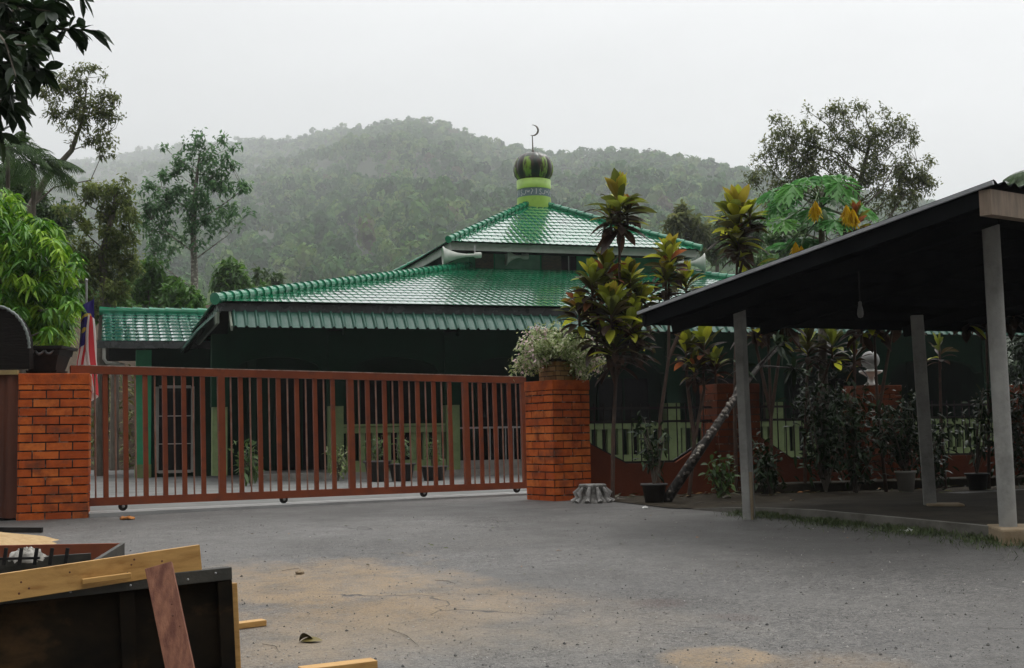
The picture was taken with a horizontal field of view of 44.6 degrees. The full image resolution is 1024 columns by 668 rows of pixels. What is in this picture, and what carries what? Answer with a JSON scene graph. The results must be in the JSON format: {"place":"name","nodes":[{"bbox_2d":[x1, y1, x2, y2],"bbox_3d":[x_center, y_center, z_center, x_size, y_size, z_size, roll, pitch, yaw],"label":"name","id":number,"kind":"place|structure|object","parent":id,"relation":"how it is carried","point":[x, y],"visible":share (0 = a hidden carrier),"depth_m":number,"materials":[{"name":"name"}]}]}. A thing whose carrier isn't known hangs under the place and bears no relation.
{"place":"outdoors","nodes":[
{"label":"outdoors","id":0,"kind":"place"},
{"bbox_2d":[38,305,209,469],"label":"slope","id":1,"kind":"structure","parent":0,"point":[73,361],"depth_m":44.07,"materials":[{"name":"soil"}]},
{"bbox_2d":[132,127,256,293],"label":"rubber tree","id":2,"kind":"object","parent":1,"relation":"on","point":[195,206],"visible":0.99,"depth_m":45.44,"materials":[{"name":"green plant"}]},
{"bbox_2d":[89,469,526,510],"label":"compound paving","id":3,"kind":"structure","parent":0,"point":[211,484],"depth_m":21.94,"materials":[{"name":"concrete"}]},
{"bbox_2d":[0,156,51,216],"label":"leafy tree","id":4,"kind":"object","parent":3,"relation":"on","point":[26,196],"visible":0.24,"depth_m":33.22,"materials":[{"name":"green plant"}]},
{"bbox_2d":[0,131,52,194],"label":"areca palm","id":5,"kind":"object","parent":3,"relation":"on","point":[11,150],"visible":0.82,"depth_m":25.35,"materials":[{"name":"green plant"}]},
{"bbox_2d":[0,141,85,345],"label":"areca palm","id":6,"kind":"object","parent":3,"relation":"on","point":[58,173],"visible":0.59,"depth_m":27.49,"materials":[{"name":"green plant"}]},
{"bbox_2d":[0,187,93,372],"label":"mango tree","id":7,"kind":"object","parent":3,"relation":"on","point":[41,301],"visible":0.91,"depth_m":16.07,"materials":[{"name":"green plant"}]},
{"bbox_2d":[21,191,79,239],"bbox_3d":[-13.219,-0.082,35.114,2.004,8.223,1.454,-1,-5,0],"label":"leafy tree","id":8,"kind":"object","parent":3,"relation":"on","point":[43,212],"visible":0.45,"depth_m":35.05,"materials":[{"name":"green plant"}]},
{"bbox_2d":[16,373,91,520],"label":"brick pillar","id":9,"kind":"structure","parent":3,"relation":"on","point":[54,437],"depth_m":14.03,"materials":[{"name":"brick"}]},
{"bbox_2d":[25,345,77,372],"bbox_3d":[-5.407,0.307,14.514,0.530,0.305,0.530,-1,-5,0],"label":"ornate planter","id":10,"kind":"object","parent":9,"relation":"on","point":[51,358],"visible":0.78,"depth_m":14.33,"materials":[{"name":"black ceramic"}]},
{"bbox_2d":[23,59,126,372],"bbox_3d":[-10.643,-1.614,30.336,2.602,10.382,1.096,-1,-5,0],"label":"tall tree","id":11,"kind":"object","parent":3,"relation":"on","point":[97,112],"visible":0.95,"depth_m":30.50,"materials":[{"name":"green plant"}]},
{"bbox_2d":[76,278,98,400],"bbox_3d":[-5.446,0.747,15.903,0.318,2.932,0.164,-1,-5,0],"label":"flag","id":12,"kind":"object","parent":3,"relation":"on","point":[87,354],"visible":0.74,"depth_m":15.93,"materials":[{"name":"multicoloured fabric"}]},
{"bbox_2d":[52,172,145,475],"bbox_3d":[-11.013,-0.285,33.169,2.721,8.223,1.544,-1,-5,0],"label":"olive tree","id":13,"kind":"object","parent":3,"relation":"on","point":[102,259],"visible":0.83,"depth_m":33.18,"materials":[{"name":"green plant"}]},
{"bbox_2d":[88,280,142,470],"bbox_3d":[-12.767,1.278,40.094,1.520,6.331,1.696,-5,-6,41],"label":"leafy tree","id":14,"kind":"object","parent":3,"relation":"on","point":[122,303],"visible":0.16,"depth_m":39.87,"materials":[{"name":"plant"}]},
{"bbox_2d":[97,306,246,477],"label":"annex building","id":15,"kind":"structure","parent":3,"relation":"on","point":[152,337],"depth_m":30.71,"materials":[{"name":"green tile"}]},
{"bbox_2d":[156,385,192,472],"bbox_3d":[-8.261,2.330,30.584,0.921,2.140,0.058,1,-5,-18],"label":"door","id":16,"kind":"structure","parent":15,"relation":"in","point":[170,417],"depth_m":30.58,"materials":[{"name":"brown glass"}]},
{"bbox_2d":[227,438,264,485],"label":"potted shrub","id":17,"kind":"object","parent":3,"relation":"on","point":[247,477],"visible":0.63,"depth_m":22.79,"materials":[{"name":"green plant"}]},
{"bbox_2d":[323,445,347,480],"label":"potted shrub","id":18,"kind":"object","parent":3,"relation":"on","point":[340,468],"visible":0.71,"depth_m":24.83,"materials":[{"name":"green plant"}]},
{"bbox_2d":[363,460,391,481],"bbox_3d":[-2.593,2.643,24.067,0.562,0.400,0.562,-1,-5,0],"label":"plant pot","id":19,"kind":"object","parent":3,"relation":"on","point":[380,469],"visible":0.59,"depth_m":23.86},
{"bbox_2d":[362,433,382,460],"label":"potted shrub","id":20,"kind":"object","parent":19,"relation":"on","point":[380,442],"visible":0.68,"depth_m":24.10,"materials":[{"name":"green plant"}]},
{"bbox_2d":[388,463,415,480],"bbox_3d":[-2.124,2.665,24.065,0.562,0.340,0.562,-1,-5,0],"label":"plant pot","id":21,"kind":"object","parent":3,"relation":"on","point":[398,472],"visible":0.61,"depth_m":23.88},
{"bbox_2d":[422,465,447,480],"bbox_3d":[-1.507,2.683,24.062,0.562,0.280,0.562,-1,-5,0],"label":"plant pot","id":22,"kind":"object","parent":3,"relation":"on","point":[430,472],"visible":0.68,"depth_m":23.88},
{"bbox_2d":[180,125,1023,480],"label":"mosque","id":23,"kind":"structure","parent":3,"relation":"on","point":[428,313],"depth_m":29.52,"materials":[{"name":"green tile"}]},
{"bbox_2d":[274,379,326,469],"bbox_3d":[-4.977,2.130,29.511,1.276,2.120,0.050,1,-5,-18],"label":"doorway","id":24,"kind":"structure","parent":23,"relation":"in","point":[282,381],"depth_m":29.50,"materials":[{"name":"black glass"}]},
{"bbox_2d":[358,380,416,460],"bbox_3d":[-2.981,2.149,30.157,1.488,2.120,0.050,1,-5,-18],"label":"doorway","id":25,"kind":"structure","parent":23,"relation":"in","point":[361,382],"depth_m":30.17,"materials":[{"name":"black glass"}]},
{"bbox_2d":[441,245,481,263],"bbox_3d":[-1.344,-2.098,33.050,1.073,0.567,0.512,-1,-5,0],"label":"loudspeaker","id":26,"kind":"object","parent":23,"relation":"attached to","point":[447,255],"visible":0.98,"depth_m":33.05,"materials":[{"name":"white plastic"}]},
{"bbox_2d":[475,379,528,459],"bbox_3d":[-0.231,2.174,31.047,1.405,2.120,0.050,1,-5,-18],"label":"doorway","id":27,"kind":"structure","parent":23,"relation":"in","point":[498,386],"depth_m":31.01,"materials":[{"name":"glass"}]},
{"bbox_2d":[504,252,528,265],"bbox_3d":[0.120,-2.141,34.101,0.685,0.535,0.477,-1,-5,0],"label":"loudspeaker","id":28,"kind":"object","parent":23,"relation":"attached to","point":[509,256],"visible":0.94,"depth_m":34.13,"materials":[{"name":"grey plastic"}]},
{"bbox_2d":[561,256,576,269],"bbox_3d":[1.590,-1.944,34.868,0.438,0.460,0.030,1,-5,-18],"label":"window","id":29,"kind":"structure","parent":23,"relation":"in","point":[564,259],"depth_m":34.86,"materials":[{"name":"black glass"}]},
{"bbox_2d":[596,378,650,454],"bbox_3d":[2.874,2.203,32.052,1.493,2.120,0.050,1,-5,-18],"label":"doorway","id":30,"kind":"structure","parent":23,"relation":"in","point":[633,391],"depth_m":32.09,"materials":[{"name":"black glass"}]},
{"bbox_2d":[677,253,705,271],"bbox_3d":[5.074,-2.002,35.228,0.802,0.557,0.548,-1,-5,0],"label":"loudspeaker","id":31,"kind":"object","parent":23,"relation":"attached to","point":[700,262],"visible":0.79,"depth_m":35.12,"materials":[{"name":"white plastic"}]},
{"bbox_2d":[692,378,733,435],"bbox_3d":[5.402,1.917,32.898,1.379,1.500,0.050,1,-5,-18],"label":"doorway","id":32,"kind":"structure","parent":23,"relation":"in","point":[696,396],"depth_m":32.76,"materials":[{"name":"wood"}]},
{"bbox_2d":[788,378,852,450],"bbox_3d":[8.458,2.254,33.860,2.059,2.120,0.050,1,-5,-18],"label":"doorway","id":33,"kind":"structure","parent":23,"relation":"in","point":[792,391],"depth_m":33.71,"materials":[{"name":"glass"}]},
{"bbox_2d":[746,249,775,418],"bbox_3d":[6.175,0.576,30.065,1.173,5.370,1.116,-1,-5,0],"label":"leafy tree","id":34,"kind":"object","parent":3,"relation":"on","point":[757,260],"visible":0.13,"depth_m":30.18,"materials":[{"name":"green plant"}]},
{"bbox_2d":[750,221,811,264],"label":"leafy tree","id":35,"kind":"object","parent":3,"relation":"on","point":[771,239],"visible":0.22,"depth_m":40.14,"materials":[{"name":"green plant"}]},
{"bbox_2d":[740,97,942,241],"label":"ironwood tree","id":36,"kind":"object","parent":3,"relation":"on","point":[808,156],"visible":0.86,"depth_m":48.59,"materials":[{"name":"green plant"}]},
{"bbox_2d":[1002,170,1023,186],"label":"coconut palm","id":37,"kind":"object","parent":3,"relation":"on","point":[1016,178],"visible":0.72,"depth_m":60.31,"materials":[{"name":"plant"}]},
{"bbox_2d":[1006,336,1023,384],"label":"leafy tree","id":38,"kind":"object","parent":3,"relation":"on","point":[1017,351],"visible":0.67,"depth_m":35.82,"materials":[{"name":"green plant"}]},
{"bbox_2d":[0,489,1023,667],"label":"road","id":39,"kind":"structure","parent":0,"point":[617,537],"depth_m":8.49,"materials":[{"name":"asphalt"}]},
{"bbox_2d":[0,370,18,519],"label":"sheet gate","id":40,"kind":"structure","parent":39,"relation":"on","point":[9,407],"depth_m":13.96,"materials":[{"name":"black metal"}]},
{"bbox_2d":[0,305,33,369],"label":"arched board","id":41,"kind":"object","parent":40,"relation":"on","point":[16,347],"visible":1,"depth_m":14.10,"materials":[{"name":"black metal"}]},
{"bbox_2d":[0,527,42,532],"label":"steel bar","id":42,"kind":"object","parent":39,"relation":"on","point":[24,529],"visible":0.93,"depth_m":12.38,"materials":[{"name":"black metal"}]},
{"bbox_2d":[0,532,58,544],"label":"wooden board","id":43,"kind":"object","parent":39,"relation":"on","point":[13,539],"visible":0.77,"depth_m":11.37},
{"bbox_2d":[0,0,113,164],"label":"broadleaf tree","id":44,"kind":"object","parent":39,"relation":"on","point":[20,66],"visible":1,"depth_m":7.71,"materials":[{"name":"green plant"}]},
{"bbox_2d":[0,543,124,573],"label":"mixing tray","id":45,"kind":"object","parent":39,"relation":"on","point":[59,554],"visible":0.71,"depth_m":8.68,"materials":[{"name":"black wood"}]},
{"bbox_2d":[8,546,48,562],"bbox_3d":[-3.235,1.474,8.362,0.256,0.103,0.250,-1,-5,0],"label":"cement bag","id":46,"kind":"object","parent":45,"relation":"on","point":[28,551],"visible":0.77,"depth_m":8.31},
{"bbox_2d":[0,566,240,667],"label":"formwork panel","id":47,"kind":"object","parent":39,"relation":"on","point":[111,626],"visible":0.91,"depth_m":4.97,"materials":[{"name":"black wood"}]},
{"bbox_2d":[0,545,201,601],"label":"plank","id":48,"kind":"object","parent":47,"relation":"on","point":[30,583],"visible":1,"depth_m":4.90,"materials":[{"name":"yellow wood"}]},
{"bbox_2d":[81,572,131,584],"bbox_3d":[-1.595,0.963,4.914,0.189,0.034,0.020,2,-5,-29],"label":"offcut","id":49,"kind":"object","parent":47,"relation":"on","point":[106,578],"visible":1,"depth_m":4.91,"materials":[{"name":"yellow wood"}]},
{"bbox_2d":[145,562,194,667],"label":"stake","id":50,"kind":"object","parent":47,"relation":"attached to","point":[169,618],"visible":1,"depth_m":4.86,"materials":[{"name":"red wood"}]},
{"bbox_2d":[239,619,266,628],"bbox_3d":[-1.553,1.686,7.240,0.245,0.040,0.075,2,-6,-33],"label":"offcut","id":51,"kind":"object","parent":39,"relation":"on","point":[252,623],"visible":0.56,"depth_m":7.24,"materials":[{"name":"yellow wood"}]},
{"bbox_2d":[88,491,526,517],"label":"gate track kerb","id":52,"kind":"structure","parent":39,"relation":"on","point":[110,513],"depth_m":15.45,"materials":[{"name":"concrete"}]},
{"bbox_2d":[70,365,526,510],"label":"sliding gate","id":53,"kind":"structure","parent":52,"relation":"on","point":[222,494],"depth_m":15.87,"materials":[{"name":"metal"}]},
{"bbox_2d":[298,658,377,667],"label":"offcut","id":54,"kind":"object","parent":39,"relation":"on","point":[365,663],"visible":1,"depth_m":6.10,"materials":[{"name":"yellow wood"}]},
{"bbox_2d":[50,507,1023,667],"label":"road grit","id":55,"kind":"object","parent":39,"relation":"on","point":[815,662],"visible":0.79,"depth_m":7.24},
{"bbox_2d":[524,380,590,500],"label":"brick pillar","id":56,"kind":"structure","parent":39,"relation":"on","point":[557,416],"depth_m":15.87,"materials":[{"name":"brick"}]},
{"bbox_2d":[539,358,577,380],"bbox_3d":[0.579,0.475,16.206,0.400,0.280,0.440,2,-6,-33],"label":"planter box","id":57,"kind":"object","parent":56,"relation":"on","point":[557,369],"visible":0.73,"depth_m":16.02,"materials":[{"name":"beige brick"}]},
{"bbox_2d":[505,321,609,381],"bbox_3d":[0.615,0.239,16.018,1.423,0.913,1.080,-1,-5,0],"label":"bougainvillea","id":58,"kind":"object","parent":57,"relation":"in","point":[543,350],"visible":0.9,"depth_m":15.85,"materials":[{"name":"green plant"}]},
{"bbox_2d":[571,483,614,503],"bbox_3d":[0.984,1.959,15.238,0.544,0.255,0.522,-1,-5,0],"label":"ornate pedestal","id":59,"kind":"object","parent":39,"relation":"on","point":[592,493],"visible":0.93,"depth_m":15.10,"materials":[{"name":"paint"}]},
{"bbox_2d":[251,485,1018,573],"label":"leaf litter","id":60,"kind":"object","parent":39,"relation":"on","point":[723,497],"visible":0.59,"depth_m":15.76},
{"bbox_2d":[589,403,716,496],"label":"fence wall","id":61,"kind":"structure","parent":39,"relation":"on","point":[631,476],"depth_m":16.49,"materials":[{"name":"red paint"}]},
{"bbox_2d":[699,384,761,492],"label":"brick pillar","id":62,"kind":"structure","parent":39,"relation":"on","point":[717,397],"depth_m":16.80,"materials":[{"name":"brick"}]},
{"bbox_2d":[759,402,861,481],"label":"fence wall","id":63,"kind":"structure","parent":39,"relation":"on","point":[785,464],"depth_m":17.16,"materials":[{"name":"red paint"}]},
{"bbox_2d":[637,179,1023,545],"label":"carport","id":64,"kind":"object","parent":39,"relation":"on","point":[954,262],"visible":0.94,"depth_m":11.98,"materials":[{"name":"black metal"}]},
{"bbox_2d":[692,507,988,536],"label":"kerb","id":65,"kind":"structure","parent":39,"relation":"on","point":[947,526],"depth_m":11.59,"materials":[{"name":"concrete"}]},
{"bbox_2d":[714,508,1023,560],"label":"verge grass","id":66,"kind":"structure","parent":39,"relation":"on","point":[830,521],"depth_m":11.17,"materials":[{"name":"plant"}]},
{"bbox_2d":[842,385,902,479],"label":"brick pillar","id":67,"kind":"structure","parent":39,"relation":"on","point":[890,393],"depth_m":17.50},
{"bbox_2d":[859,351,882,384],"bbox_3d":[5.122,0.496,17.825,0.330,0.505,0.330,-1,-5,0],"label":"globe lamp","id":68,"kind":"object","parent":67,"relation":"on","point":[870,371],"visible":0.73,"depth_m":17.75,"materials":[{"name":"glass"}]},
{"bbox_2d":[903,400,1018,477],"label":"fence wall","id":69,"kind":"structure","parent":39,"relation":"on","point":[960,461],"depth_m":18.02,"materials":[{"name":"red paint"}]},
{"bbox_2d":[1009,385,1023,474],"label":"brick pillar","id":70,"kind":"structure","parent":39,"relation":"on","point":[1016,401],"depth_m":18.27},
{"bbox_2d":[0,0,1023,200],"label":"sky","id":71,"kind":"structure","parent":0,"point":[704,79],"materials":[{"name":"white"}]},
{"bbox_2d":[41,142,1021,384],"bbox_3d":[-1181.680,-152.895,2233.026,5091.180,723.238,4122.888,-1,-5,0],"label":"hill","id":72,"kind":"structure","parent":0,"point":[367,167],"depth_m":1175.87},
{"bbox_2d":[36,115,1008,336],"bbox_3d":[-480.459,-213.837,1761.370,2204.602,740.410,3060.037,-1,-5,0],"label":"hill forest","id":73,"kind":"object","parent":72,"relation":"on","point":[398,218],"visible":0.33,"depth_m":833.74,"materials":[{"name":"plant"}]},
{"bbox_2d":[627,411,671,483],"bbox_3d":[1.627,1.366,14.907,0.470,0.905,0.452,-4,-6,34],"label":"potted shrub","id":74,"kind":"object","parent":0,"point":[652,459],"visible":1,"depth_m":14.90,"materials":[{"name":"green plant"}]},
{"bbox_2d":[615,485,1023,507],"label":"planting ground","id":75,"kind":"structure","parent":0,"point":[711,500],"depth_m":15.53,"materials":[{"name":"soil"}]},
{"bbox_2d":[556,168,662,501],"bbox_3d":[1.304,0.002,15.540,1.392,4.155,1.243,3,-6,-39],"label":"cordyline","id":76,"kind":"object","parent":75,"relation":"on","point":[614,297],"visible":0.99,"depth_m":15.46,"materials":[{"name":"green plant"}]},
{"bbox_2d":[640,483,667,502],"bbox_3d":[1.698,1.905,14.890,0.324,0.240,0.324,-1,-5,0],"label":"plant pot","id":77,"kind":"object","parent":75,"relation":"on","point":[653,493],"visible":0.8,"depth_m":14.78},
{"bbox_2d":[643,232,703,482],"bbox_3d":[2.084,0.405,15.903,0.943,3.388,0.714,3,-7,-43],"label":"cordyline","id":78,"kind":"object","parent":75,"relation":"on","point":[664,267],"visible":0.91,"depth_m":15.87,"materials":[{"name":"green plant"}]},
{"bbox_2d":[665,326,732,497],"bbox_3d":[2.382,0.967,15.824,0.842,2.246,0.713,-1,-5,0],"label":"cordyline","id":79,"kind":"object","parent":75,"relation":"on","point":[687,340],"visible":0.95,"depth_m":15.80,"materials":[{"name":"green plant"}]},
{"bbox_2d":[698,451,739,498],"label":"shrub","id":80,"kind":"object","parent":75,"relation":"on","point":[721,485],"visible":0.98,"depth_m":15.57,"materials":[{"name":"green plant"}]},
{"bbox_2d":[701,184,770,492],"bbox_3d":[3.069,0.067,16.735,0.949,4.162,1.014,-5,-6,40],"label":"cordyline","id":81,"kind":"object","parent":75,"relation":"on","point":[736,206],"visible":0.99,"depth_m":16.72,"materials":[{"name":"green plant"}]},
{"bbox_2d":[664,332,808,501],"bbox_3d":[2.905,1.036,15.303,2.242,2.172,0.915,2,-6,-31],"label":"frangipani tree","id":82,"kind":"object","parent":75,"relation":"on","point":[685,471],"visible":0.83,"depth_m":14.89,"materials":[{"name":"grey plant"}]},
{"bbox_2d":[737,431,788,494],"bbox_3d":[3.238,1.702,16.211,0.672,0.874,0.672,-1,-5,0],"label":"shrub","id":83,"kind":"object","parent":75,"relation":"on","point":[763,469],"visible":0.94,"depth_m":16.07,"materials":[{"name":"green plant"}]},
{"bbox_2d":[731,327,806,477],"bbox_3d":[3.408,0.631,16.403,1.129,2.972,1.011,-1,-5,0],"label":"cordyline","id":84,"kind":"object","parent":75,"relation":"on","point":[762,341],"visible":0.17,"depth_m":16.37,"materials":[{"name":"green plant"}]},
{"bbox_2d":[755,174,878,481],"bbox_3d":[4.125,-0.042,16.696,1.736,4.336,1.664,-1,-5,0],"label":"papaya tree","id":85,"kind":"object","parent":75,"relation":"on","point":[813,213],"visible":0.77,"depth_m":16.63,"materials":[{"name":"green plant"}]},
{"bbox_2d":[777,360,865,491],"bbox_3d":[4.199,1.254,16.483,1.197,1.855,1.050,-6,-7,43],"label":"shrub","id":86,"kind":"object","parent":75,"relation":"on","point":[818,439],"visible":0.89,"depth_m":16.49,"materials":[{"name":"green plant"}]},
{"bbox_2d":[789,328,871,482],"bbox_3d":[4.274,0.979,16.662,1.165,2.291,0.692,-1,-5,0],"label":"cordyline","id":87,"kind":"object","parent":75,"relation":"on","point":[812,346],"visible":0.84,"depth_m":16.67,"materials":[{"name":"green plant"}]},
{"bbox_2d":[831,200,871,492],"bbox_3d":[4.572,0.145,16.482,0.622,3.911,0.571,-1,-5,0],"label":"cordyline","id":88,"kind":"object","parent":75,"relation":"on","point":[856,209],"visible":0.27,"depth_m":16.50,"materials":[{"name":"green plant"}]},
{"bbox_2d":[822,377,912,492],"bbox_3d":[4.595,1.315,16.197,1.100,1.541,0.892,-2,-5,8],"label":"shrub","id":89,"kind":"object","parent":75,"relation":"on","point":[857,457],"visible":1,"depth_m":16.16,"materials":[{"name":"green plant"}]},
{"bbox_2d":[834,329,925,491],"bbox_3d":[4.823,0.529,16.361,1.353,3.118,1.004,-1,-5,0],"label":"cordyline","id":90,"kind":"object","parent":75,"relation":"on","point":[883,336],"visible":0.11,"depth_m":16.36,"materials":[{"name":"green plant"}]},
{"bbox_2d":[754,475,1023,493],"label":"step","id":91,"kind":"object","parent":75,"relation":"on","point":[796,487],"visible":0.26,"depth_m":16.74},
{"bbox_2d":[894,470,916,491],"bbox_3d":[5.078,1.904,16.089,0.281,0.280,0.281,-1,-5,0],"label":"plant pot","id":92,"kind":"object","parent":75,"relation":"on","point":[905,481],"visible":0.81,"depth_m":15.99,"materials":[{"name":"black plastic"}]},
{"bbox_2d":[854,382,969,474],"bbox_3d":[5.162,1.246,16.164,1.415,1.205,0.965,0,-5,-17],"label":"potted shrub","id":93,"kind":"object","parent":92,"relation":"in","point":[902,458],"visible":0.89,"depth_m":16.07,"materials":[{"name":"green plant"}]},
{"bbox_2d":[909,418,959,490],"bbox_3d":[5.566,1.613,16.512,0.694,0.994,1.021,-2,-5,16],"label":"shrub","id":94,"kind":"object","parent":75,"relation":"on","point":[937,467],"visible":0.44,"depth_m":16.44,"materials":[{"name":"green plant"}]},
{"bbox_2d":[927,332,958,488],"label":"cordyline","id":95,"kind":"object","parent":75,"relation":"on","point":[939,340],"visible":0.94,"depth_m":17.02,"materials":[{"name":"green plant"}]},
{"bbox_2d":[964,473,989,489],"bbox_3d":[6.147,1.948,16.485,0.324,0.220,0.324,-1,-5,0],"label":"plant pot","id":96,"kind":"object","parent":75,"relation":"on","point":[977,481],"visible":1,"depth_m":16.38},
{"bbox_2d":[956,382,993,472],"bbox_3d":[6.142,1.246,16.527,0.548,1.232,0.443,-4,-5,28],"label":"potted shrub","id":97,"kind":"object","parent":96,"relation":"on","point":[977,452],"visible":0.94,"depth_m":16.49,"materials":[{"name":"green plant"}]},
{"bbox_2d":[952,314,1023,489],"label":"cordyline","id":98,"kind":"object","parent":75,"relation":"on","point":[1013,325],"visible":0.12,"depth_m":16.54,"materials":[{"name":"green plant"}]},
{"bbox_2d":[981,360,1023,488],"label":"shrub","id":99,"kind":"object","parent":75,"relation":"on","point":[1017,435],"visible":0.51,"depth_m":16.52,"materials":[{"name":"green plant"}]},
{"bbox_2d":[715,491,1023,524],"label":"carport floor","id":100,"kind":"structure","parent":0,"point":[981,509],"depth_m":12.76,"materials":[{"name":"concrete"}]},
{"bbox_3d":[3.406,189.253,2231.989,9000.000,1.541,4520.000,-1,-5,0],"label":"ground","id":101,"kind":"structure","parent":0,"visible":0},
{"bbox_2d":[90,364,134,469],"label":"creeper bank","id":102,"kind":"structure","parent":101,"relation":"on","point":[129,411],"depth_m":42.63,"materials":[{"name":"green plant"}]},
{"bbox_2d":[126,255,185,307],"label":"leafy tree","id":103,"kind":"object","parent":101,"relation":"on","point":[148,285],"visible":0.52,"depth_m":46.00,"materials":[{"name":"green plant"}]},
{"bbox_2d":[158,276,210,308],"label":"leafy tree","id":104,"kind":"object","parent":101,"relation":"on","point":[177,297],"visible":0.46,"depth_m":42.02,"materials":[{"name":"green plant"}]},
{"bbox_2d":[208,256,266,293],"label":"leafy tree","id":105,"kind":"object","parent":101,"relation":"on","point":[229,275],"visible":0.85,"depth_m":60.11,"materials":[{"name":"green plant"}]},
{"bbox_2d":[249,263,286,287],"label":"leafy tree","id":106,"kind":"object","parent":101,"relation":"on","point":[269,279],"visible":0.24,"depth_m":78.64,"materials":[{"name":"green plant"}]},
{"bbox_2d":[658,199,717,252],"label":"leafy tree","id":107,"kind":"object","parent":101,"relation":"on","point":[693,228],"visible":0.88,"depth_m":66.31,"materials":[{"name":"green plant"}]},
{"bbox_2d":[698,211,731,271],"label":"leafy tree","id":108,"kind":"object","parent":101,"relation":"on","point":[710,257],"visible":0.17,"depth_m":72.47,"materials":[{"name":"green plant"}]},
{"bbox_2d":[713,215,767,270],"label":"leafy tree","id":109,"kind":"object","parent":101,"relation":"on","point":[757,234],"visible":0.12,"depth_m":62.37,"materials":[{"name":"green plant"}]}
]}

